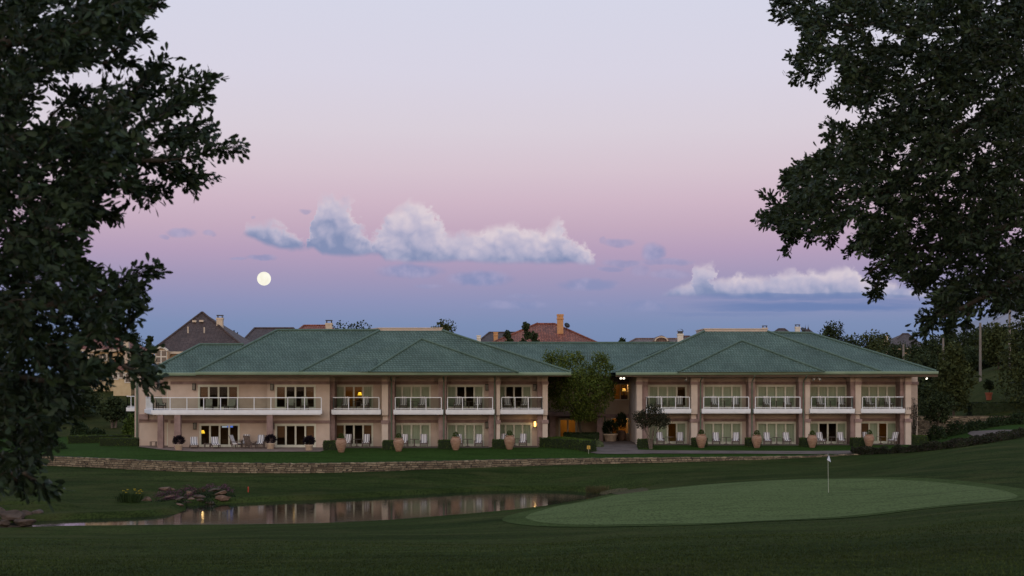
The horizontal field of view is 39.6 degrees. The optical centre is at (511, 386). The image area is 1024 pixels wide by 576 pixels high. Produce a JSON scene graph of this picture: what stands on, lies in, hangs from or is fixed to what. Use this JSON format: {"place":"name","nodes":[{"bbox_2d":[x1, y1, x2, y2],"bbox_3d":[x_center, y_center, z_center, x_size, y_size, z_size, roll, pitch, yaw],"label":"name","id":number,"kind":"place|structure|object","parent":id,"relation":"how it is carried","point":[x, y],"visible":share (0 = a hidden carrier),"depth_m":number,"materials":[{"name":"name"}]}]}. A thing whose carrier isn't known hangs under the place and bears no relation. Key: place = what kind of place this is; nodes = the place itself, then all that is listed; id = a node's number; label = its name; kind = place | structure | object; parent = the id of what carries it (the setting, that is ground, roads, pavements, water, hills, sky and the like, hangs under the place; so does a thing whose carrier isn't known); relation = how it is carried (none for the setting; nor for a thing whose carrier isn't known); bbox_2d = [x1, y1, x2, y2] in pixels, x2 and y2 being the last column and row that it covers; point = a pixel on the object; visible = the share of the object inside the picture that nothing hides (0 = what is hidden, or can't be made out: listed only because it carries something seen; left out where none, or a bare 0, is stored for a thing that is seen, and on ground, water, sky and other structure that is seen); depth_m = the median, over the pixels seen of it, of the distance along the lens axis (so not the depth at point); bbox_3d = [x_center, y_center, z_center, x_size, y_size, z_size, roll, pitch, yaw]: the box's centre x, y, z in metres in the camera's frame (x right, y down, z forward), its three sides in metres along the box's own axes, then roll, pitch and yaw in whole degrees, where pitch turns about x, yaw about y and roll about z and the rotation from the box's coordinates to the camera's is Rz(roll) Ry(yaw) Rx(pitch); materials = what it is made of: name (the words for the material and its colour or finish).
{"place":"outdoors","nodes":[
{"label":"outdoors","id":0,"kind":"place"},
{"bbox_2d":[139,446,322,451],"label":"patio","id":1,"kind":"structure","parent":0,"point":[261,449],"depth_m":124.19,"materials":[{"name":"grey concrete"}]},
{"bbox_2d":[172,434,184,449],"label":"planter","id":2,"kind":"object","parent":1,"relation":"on","point":[179,439],"visible":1,"depth_m":123.27,"materials":[{"name":"beige plant"}]},
{"bbox_2d":[302,435,315,450],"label":"planter","id":3,"kind":"object","parent":1,"relation":"on","point":[307,442],"visible":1,"depth_m":122.91,"materials":[{"name":"beige plant"}]},
{"bbox_2d":[257,272,270,285],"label":"moon","id":4,"kind":"object","parent":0,"point":[263,278],"visible":1,"depth_m":2591.17,"materials":[{"name":"white"}]},
{"bbox_2d":[0,490,605,527],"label":"pond water","id":5,"kind":"structure","parent":0,"point":[359,509],"depth_m":88.15,"materials":[{"name":"black liquid"}]},
{"bbox_2d":[584,484,611,493],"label":"reeds","id":6,"kind":"object","parent":5,"relation":"on","point":[589,489],"visible":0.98,"depth_m":101.56,"materials":[{"name":"green plant"}]},
{"bbox_2d":[0,437,1023,575],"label":"fairway","id":7,"kind":"structure","parent":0,"point":[91,495],"depth_m":70.84,"materials":[{"name":"green plant"}]},
{"bbox_2d":[0,510,24,520],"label":"boulder","id":8,"kind":"object","parent":7,"relation":"on","point":[10,515],"visible":0.81,"depth_m":79.91,"materials":[{"name":"stone"}]},
{"bbox_2d":[14,519,36,526],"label":"boulder","id":9,"kind":"object","parent":7,"relation":"on","point":[23,522],"visible":1,"depth_m":76.01,"materials":[{"name":"brown stone"}]},
{"bbox_2d":[0,0,250,511],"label":"live oak","id":10,"kind":"object","parent":7,"relation":"on","point":[90,154],"visible":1,"depth_m":8.21,"materials":[{"name":"green plant"}]},
{"bbox_2d":[113,489,147,502],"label":"iris clump","id":11,"kind":"object","parent":7,"relation":"on","point":[129,497],"visible":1,"depth_m":91.04,"materials":[{"name":"green plant"}]},
{"bbox_2d":[42,454,859,472],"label":"retaining wall","id":12,"kind":"structure","parent":7,"relation":"on","point":[183,466],"depth_m":114.36,"materials":[{"name":"stone"}]},
{"bbox_2d":[502,477,1023,526],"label":"green collar","id":13,"kind":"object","parent":7,"relation":"on","point":[520,518],"visible":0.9,"depth_m":64.48,"materials":[{"name":"green plant"}]},
{"bbox_2d":[750,0,1023,397],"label":"live oak","id":14,"kind":"object","parent":7,"relation":"on","point":[936,150],"visible":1,"depth_m":14.88,"materials":[{"name":"green plant"}]},
{"bbox_2d":[0,424,1023,462],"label":"lawn","id":15,"kind":"structure","parent":0,"point":[93,450],"depth_m":121.47,"materials":[{"name":"green plant"}]},
{"bbox_2d":[67,434,131,443],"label":"hedge","id":16,"kind":"object","parent":15,"relation":"on","point":[73,439],"visible":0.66,"depth_m":138.28,"materials":[{"name":"green plant"}]},
{"bbox_2d":[99,437,138,445],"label":"hedge","id":17,"kind":"object","parent":15,"relation":"on","point":[119,441],"visible":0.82,"depth_m":131.82,"materials":[{"name":"green plant"}]},
{"bbox_2d":[322,440,336,449],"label":"hedge","id":18,"kind":"object","parent":15,"relation":"on","point":[329,445],"visible":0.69,"depth_m":123.82,"materials":[{"name":"green plant"}]},
{"bbox_2d":[336,433,346,451],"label":"oil jar urn","id":19,"kind":"object","parent":15,"relation":"on","point":[341,442],"visible":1,"depth_m":121.29,"materials":[{"name":"ceramic"}]},
{"bbox_2d":[126,328,571,447],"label":"hotel wing","id":20,"kind":"structure","parent":15,"relation":"on","point":[261,380],"depth_m":129.00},
{"bbox_2d":[198,385,238,409],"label":"french door","id":21,"kind":"structure","parent":20,"relation":"in","point":[203,390],"depth_m":128.97,"materials":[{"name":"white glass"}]},
{"bbox_2d":[199,424,239,446],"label":"french door","id":22,"kind":"structure","parent":20,"relation":"in","point":[200,445],"depth_m":128.97,"materials":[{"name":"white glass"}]},
{"bbox_2d":[275,385,315,409],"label":"french door","id":23,"kind":"structure","parent":20,"relation":"in","point":[280,390],"depth_m":128.28,"materials":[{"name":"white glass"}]},
{"bbox_2d":[275,424,315,446],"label":"french door","id":24,"kind":"structure","parent":20,"relation":"in","point":[280,429],"depth_m":128.28,"materials":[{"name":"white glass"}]},
{"bbox_2d":[337,385,372,407],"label":"french door","id":25,"kind":"structure","parent":20,"relation":"in","point":[367,390],"depth_m":130.87,"materials":[{"name":"white glass"}]},
{"bbox_2d":[337,423,372,445],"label":"french door","id":26,"kind":"structure","parent":20,"relation":"in","point":[367,428],"depth_m":130.68,"materials":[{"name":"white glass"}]},
{"bbox_2d":[396,385,430,407],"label":"french door","id":27,"kind":"structure","parent":20,"relation":"in","point":[401,390],"depth_m":130.87,"materials":[{"name":"white glass"}]},
{"bbox_2d":[396,423,430,445],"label":"french door","id":28,"kind":"structure","parent":20,"relation":"in","point":[414,430],"depth_m":130.87,"materials":[{"name":"white glass"}]},
{"bbox_2d":[447,385,483,407],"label":"french door","id":29,"kind":"structure","parent":20,"relation":"in","point":[478,390],"depth_m":130.87,"materials":[{"name":"white glass"}]},
{"bbox_2d":[447,423,483,445],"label":"french door","id":30,"kind":"structure","parent":20,"relation":"in","point":[468,430],"depth_m":131.06,"materials":[{"name":"white glass"}]},
{"bbox_2d":[500,385,531,408],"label":"french door","id":31,"kind":"structure","parent":20,"relation":"in","point":[527,389],"depth_m":131.96,"materials":[{"name":"white glass"}]},
{"bbox_2d":[500,423,531,445],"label":"french door","id":32,"kind":"structure","parent":20,"relation":"in","point":[516,428],"depth_m":132.16,"materials":[{"name":"white glass"}]},
{"bbox_2d":[393,433,403,451],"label":"oil jar urn","id":33,"kind":"object","parent":15,"relation":"on","point":[398,442],"visible":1,"depth_m":122.31,"materials":[{"name":"ceramic"}]},
{"bbox_2d":[450,432,460,449],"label":"oil jar urn","id":34,"kind":"object","parent":15,"relation":"on","point":[455,441],"visible":1,"depth_m":123.70,"materials":[{"name":"ceramic"}]},
{"bbox_2d":[492,439,506,448],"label":"hedge","id":35,"kind":"object","parent":15,"relation":"on","point":[498,443],"visible":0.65,"depth_m":126.22,"materials":[{"name":"green plant"}]},
{"bbox_2d":[504,430,514,449],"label":"oil jar urn","id":36,"kind":"object","parent":15,"relation":"on","point":[509,441],"visible":1,"depth_m":124.70,"materials":[{"name":"ceramic"}]},
{"bbox_2d":[538,436,597,452],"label":"hedge","id":37,"kind":"object","parent":15,"relation":"on","point":[574,443],"visible":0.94,"depth_m":126.10,"materials":[{"name":"green plant"}]},
{"bbox_2d":[541,348,617,431],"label":"courtyard tree","id":38,"kind":"object","parent":15,"relation":"on","point":[580,411],"visible":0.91,"depth_m":137.83,"materials":[{"name":"green plant"}]},
{"bbox_2d":[484,342,676,441],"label":"connecting wing","id":39,"kind":"structure","parent":15,"relation":"on","point":[621,354],"depth_m":146.68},
{"bbox_2d":[563,431,599,440],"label":"shrub","id":40,"kind":"object","parent":15,"relation":"on","point":[590,435],"visible":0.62,"depth_m":137.23,"materials":[{"name":"green plant"}]},
{"bbox_2d":[632,403,670,448],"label":"crape myrtle","id":41,"kind":"object","parent":15,"relation":"on","point":[661,419],"visible":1,"depth_m":127.58,"materials":[{"name":"green plant"}]},
{"bbox_2d":[696,429,706,447],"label":"oil jar urn","id":42,"kind":"object","parent":15,"relation":"on","point":[701,438],"visible":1,"depth_m":128.69,"materials":[{"name":"ceramic"}]},
{"bbox_2d":[751,430,761,447],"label":"oil jar urn","id":43,"kind":"object","parent":15,"relation":"on","point":[756,440],"visible":1,"depth_m":128.70,"materials":[{"name":"ceramic"}]},
{"bbox_2d":[611,328,938,444],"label":"hotel wing","id":44,"kind":"structure","parent":15,"relation":"on","point":[750,367],"depth_m":135.67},
{"bbox_2d":[648,385,686,406],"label":"french door","id":45,"kind":"structure","parent":44,"relation":"in","point":[669,392],"depth_m":136.55,"materials":[{"name":"white glass"}]},
{"bbox_2d":[648,422,686,443],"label":"french door","id":46,"kind":"structure","parent":44,"relation":"in","point":[680,426],"depth_m":136.55,"materials":[{"name":"white glass"}]},
{"bbox_2d":[703,385,741,406],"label":"french door","id":47,"kind":"structure","parent":44,"relation":"in","point":[725,393],"depth_m":135.85,"materials":[{"name":"white glass"}]},
{"bbox_2d":[703,422,741,443],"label":"french door","id":48,"kind":"structure","parent":44,"relation":"in","point":[725,429],"depth_m":135.85,"materials":[{"name":"white glass"}]},
{"bbox_2d":[757,385,795,406],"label":"french door","id":49,"kind":"structure","parent":44,"relation":"in","point":[776,392],"depth_m":135.85,"materials":[{"name":"white glass"}]},
{"bbox_2d":[757,422,795,443],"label":"french door","id":50,"kind":"structure","parent":44,"relation":"in","point":[775,429],"depth_m":135.85,"materials":[{"name":"white glass"}]},
{"bbox_2d":[810,385,846,407],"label":"french door","id":51,"kind":"structure","parent":44,"relation":"in","point":[831,392],"depth_m":136.55,"materials":[{"name":"white glass"}]},
{"bbox_2d":[810,422,846,443],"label":"french door","id":52,"kind":"structure","parent":44,"relation":"in","point":[840,426],"depth_m":136.39,"materials":[{"name":"white glass"}]},
{"bbox_2d":[861,385,895,407],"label":"french door","id":53,"kind":"structure","parent":44,"relation":"in","point":[878,391],"depth_m":137.15,"materials":[{"name":"white glass"}]},
{"bbox_2d":[861,421,895,443],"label":"french door","id":54,"kind":"structure","parent":44,"relation":"in","point":[873,426],"depth_m":137.15,"materials":[{"name":"white glass"}]},
{"bbox_2d":[910,398,920,434],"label":"climbing plant","id":55,"kind":"object","parent":44,"relation":"attached to","point":[914,410],"visible":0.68,"depth_m":141.69,"materials":[{"name":"green plant"}]},
{"bbox_2d":[807,430,816,447],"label":"oil jar urn","id":56,"kind":"object","parent":15,"relation":"on","point":[812,439],"visible":1,"depth_m":128.91,"materials":[{"name":"ceramic"}]},
{"bbox_2d":[849,437,864,446],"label":"hedge","id":57,"kind":"object","parent":15,"relation":"on","point":[856,441],"visible":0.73,"depth_m":130.62,"materials":[{"name":"green plant"}]},
{"bbox_2d":[864,429,873,446],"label":"oil jar urn","id":58,"kind":"object","parent":15,"relation":"on","point":[868,439],"visible":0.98,"depth_m":129.30,"materials":[{"name":"ceramic"}]},
{"bbox_2d":[911,434,927,443],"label":"hedge","id":59,"kind":"object","parent":15,"relation":"on","point":[918,439],"visible":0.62,"depth_m":135.38,"materials":[{"name":"green plant"}]},
{"bbox_2d":[850,427,1023,454],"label":"shrub bed","id":60,"kind":"object","parent":15,"relation":"on","point":[987,438],"visible":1,"depth_m":114.22,"materials":[{"name":"green plant"}]},
{"bbox_2d":[926,424,947,440],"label":"shrub","id":61,"kind":"object","parent":15,"relation":"on","point":[936,430],"visible":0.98,"depth_m":143.32,"materials":[{"name":"green plant"}]},
{"bbox_2d":[918,389,960,435],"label":"shade tree","id":62,"kind":"object","parent":15,"relation":"on","point":[935,410],"visible":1,"depth_m":147.51,"materials":[{"name":"green plant"}]},
{"bbox_2d":[945,419,968,435],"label":"shrub","id":63,"kind":"object","parent":15,"relation":"on","point":[954,426],"visible":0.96,"depth_m":147.36,"materials":[{"name":"green plant"}]},
{"bbox_2d":[963,419,989,431],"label":"shrub","id":64,"kind":"object","parent":15,"relation":"on","point":[976,425],"visible":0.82,"depth_m":149.34,"materials":[{"name":"green plant"}]},
{"bbox_2d":[0,0,1023,375],"label":"sky","id":65,"kind":"structure","parent":0,"point":[483,166],"materials":[{"name":"purple"}]},
{"bbox_2d":[41,366,1023,437],"bbox_3d":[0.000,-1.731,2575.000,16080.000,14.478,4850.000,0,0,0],"label":"hillside","id":66,"kind":"structure","parent":0,"point":[978,392],"depth_m":164.82,"materials":[{"name":"green plant"}]},
{"bbox_2d":[70,421,89,434],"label":"shrub","id":67,"kind":"object","parent":66,"relation":"on","point":[81,429],"visible":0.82,"depth_m":150.23,"materials":[{"name":"green plant"}]},
{"bbox_2d":[70,386,104,416],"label":"shade tree","id":68,"kind":"object","parent":66,"relation":"on","point":[85,409],"visible":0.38,"depth_m":164.56,"materials":[{"name":"green plant"}]},
{"bbox_2d":[81,338,146,395],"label":"house","id":69,"kind":"structure","parent":66,"relation":"on","point":[122,387],"depth_m":180.40,"materials":[{"name":"beige paint"}]},
{"bbox_2d":[96,394,132,427],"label":"shade tree","id":70,"kind":"object","parent":66,"relation":"on","point":[112,409],"visible":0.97,"depth_m":157.46,"materials":[{"name":"green plant"}]},
{"bbox_2d":[121,411,134,434],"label":"shrub","id":71,"kind":"object","parent":66,"relation":"on","point":[129,423],"visible":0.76,"depth_m":152.20,"materials":[{"name":"green plant"}]},
{"bbox_2d":[153,311,250,364],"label":"house","id":72,"kind":"structure","parent":66,"relation":"on","point":[201,327],"depth_m":181.39,"materials":[{"name":"brown"}]},
{"bbox_2d":[244,327,294,341],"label":"house","id":73,"kind":"structure","parent":66,"relation":"on","point":[254,333],"depth_m":202.56,"materials":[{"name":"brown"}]},
{"bbox_2d":[298,320,334,328],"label":"house","id":74,"kind":"structure","parent":66,"relation":"on","point":[327,326],"depth_m":211.09,"materials":[{"name":"red tile"}]},
{"bbox_2d":[431,319,456,332],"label":"shade tree","id":75,"kind":"object","parent":66,"relation":"on","point":[445,326],"visible":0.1,"depth_m":189.61,"materials":[{"name":"green plant"}]},
{"bbox_2d":[476,332,512,341],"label":"house","id":76,"kind":"structure","parent":66,"relation":"on","point":[490,336],"depth_m":229.56,"materials":[{"name":"brown"}]},
{"bbox_2d":[519,321,532,341],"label":"shade tree","id":77,"kind":"object","parent":66,"relation":"on","point":[527,335],"visible":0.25,"depth_m":169.79,"materials":[{"name":"green plant"}]},
{"bbox_2d":[492,314,596,341],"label":"house","id":78,"kind":"structure","parent":66,"relation":"on","point":[553,332],"depth_m":194.62,"materials":[{"name":"red tile"}]},
{"bbox_2d":[629,335,676,341],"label":"house","id":79,"kind":"structure","parent":66,"relation":"on","point":[661,338],"depth_m":205.28,"materials":[{"name":"beige tile"}]},
{"bbox_2d":[817,320,848,342],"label":"shade tree","id":80,"kind":"object","parent":66,"relation":"on","point":[829,331],"visible":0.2,"depth_m":204.43,"materials":[{"name":"green plant"}]},
{"bbox_2d":[855,329,886,352],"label":"tree","id":81,"kind":"object","parent":66,"relation":"on","point":[871,343],"visible":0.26,"depth_m":221.30,"materials":[{"name":"green plant"}]},
{"bbox_2d":[873,332,896,353],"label":"tree","id":82,"kind":"object","parent":66,"relation":"on","point":[886,342],"visible":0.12,"depth_m":229.48,"materials":[{"name":"green plant"}]},
{"bbox_2d":[880,341,918,358],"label":"tree","id":83,"kind":"object","parent":66,"relation":"on","point":[892,352],"visible":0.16,"depth_m":199.28,"materials":[{"name":"green plant"}]},
{"bbox_2d":[886,333,920,353],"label":"house","id":84,"kind":"structure","parent":66,"relation":"on","point":[902,337],"depth_m":264.70,"materials":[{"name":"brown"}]},
{"bbox_2d":[900,354,927,399],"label":"tree","id":85,"kind":"object","parent":66,"relation":"on","point":[919,362],"visible":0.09,"depth_m":179.51,"materials":[{"name":"green plant"}]},
{"bbox_2d":[906,341,936,362],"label":"tree","id":86,"kind":"object","parent":66,"relation":"on","point":[920,350],"visible":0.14,"depth_m":214.39,"materials":[{"name":"green plant"}]},
{"bbox_2d":[918,382,933,415],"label":"shade tree","id":87,"kind":"object","parent":66,"relation":"on","point":[926,388],"visible":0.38,"depth_m":155.73,"materials":[{"name":"green plant"}]},
{"bbox_2d":[911,350,942,393],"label":"tree","id":88,"kind":"object","parent":66,"relation":"on","point":[926,360],"visible":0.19,"depth_m":184.17,"materials":[{"name":"green plant"}]},
{"bbox_2d":[923,334,944,362],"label":"tree","id":89,"kind":"object","parent":66,"relation":"on","point":[933,344],"visible":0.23,"depth_m":231.22,"materials":[{"name":"green plant"}]},
{"bbox_2d":[931,341,983,415],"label":"shade tree","id":90,"kind":"object","parent":66,"relation":"on","point":[951,377],"visible":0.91,"depth_m":157.22,"materials":[{"name":"green plant"}]},
{"bbox_2d":[918,416,1014,434],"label":"retaining wall","id":91,"kind":"structure","parent":66,"relation":"on","point":[924,426],"depth_m":154.00,"materials":[{"name":"stone"}]},
{"bbox_2d":[951,328,981,351],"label":"tree","id":92,"kind":"object","parent":66,"relation":"on","point":[965,340],"visible":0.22,"depth_m":235.07,"materials":[{"name":"green plant"}]},
{"bbox_2d":[922,310,1023,344],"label":"hill","id":93,"kind":"structure","parent":66,"relation":"on","point":[1001,319],"depth_m":341.37,"materials":[{"name":"green plant"}]},
{"bbox_2d":[957,344,995,371],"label":"tree","id":94,"kind":"object","parent":66,"relation":"on","point":[972,357],"visible":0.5,"depth_m":198.28,"materials":[{"name":"green plant"}]},
{"bbox_2d":[979,323,981,381],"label":"utility pole","id":95,"kind":"object","parent":66,"relation":"on","point":[980,361],"visible":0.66,"depth_m":175.91,"materials":[{"name":"grey metal"}]},
{"bbox_2d":[966,402,1023,415],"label":"hedge","id":96,"kind":"object","parent":66,"relation":"on","point":[978,408],"visible":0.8,"depth_m":158.02,"materials":[{"name":"green plant"}]},
{"bbox_2d":[974,320,1019,368],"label":"shade tree","id":97,"kind":"object","parent":66,"relation":"on","point":[996,333],"visible":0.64,"depth_m":184.46,"materials":[{"name":"green plant"}]},
{"bbox_2d":[985,414,1009,426],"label":"shrub","id":98,"kind":"object","parent":66,"relation":"on","point":[998,420],"visible":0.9,"depth_m":150.36,"materials":[{"name":"green plant"}]},
{"bbox_2d":[990,311,1023,408],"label":"shade tree","id":99,"kind":"object","parent":66,"relation":"on","point":[1016,373],"visible":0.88,"depth_m":157.65,"materials":[{"name":"green plant"}]},
{"bbox_2d":[1005,410,1023,424],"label":"shrub","id":100,"kind":"object","parent":66,"relation":"on","point":[1019,415],"visible":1,"depth_m":150.45,"materials":[{"name":"green plant"}]},
{"bbox_2d":[599,487,648,494],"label":"bunker","id":101,"kind":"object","parent":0,"point":[618,491],"depth_m":93.14,"materials":[{"name":"beige sand"}]},
{"bbox_2d":[526,479,1016,524],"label":"putting green","id":102,"kind":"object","parent":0,"point":[764,500],"visible":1,"depth_m":67.72,"materials":[{"name":"green plant"}]},
{"bbox_2d":[590,430,1010,453],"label":"path","id":103,"kind":"structure","parent":0,"point":[621,447],"depth_m":125.70,"materials":[{"name":"concrete"}]},
{"bbox_2d":[601,418,618,440],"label":"planter","id":104,"kind":"object","parent":103,"relation":"on","point":[609,436],"visible":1,"depth_m":142.02,"materials":[{"name":"green plant"}]},
{"bbox_2d":[615,412,627,440],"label":"planter","id":105,"kind":"object","parent":103,"relation":"on","point":[621,435],"visible":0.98,"depth_m":143.31,"materials":[{"name":"red stone"}]},
{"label":"earth bank","id":106,"kind":"structure","parent":0,"visible":0},
{"bbox_2d":[144,485,238,505],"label":"ground cover","id":107,"kind":"object","parent":106,"relation":"on","point":[228,494],"visible":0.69,"depth_m":94.39,"materials":[{"name":"green plant"}]},
{"bbox_2d":[153,482,235,501],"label":"flowering cover","id":108,"kind":"object","parent":107,"relation":"on","point":[170,492],"visible":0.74,"depth_m":96.73,"materials":[{"name":"plant"}]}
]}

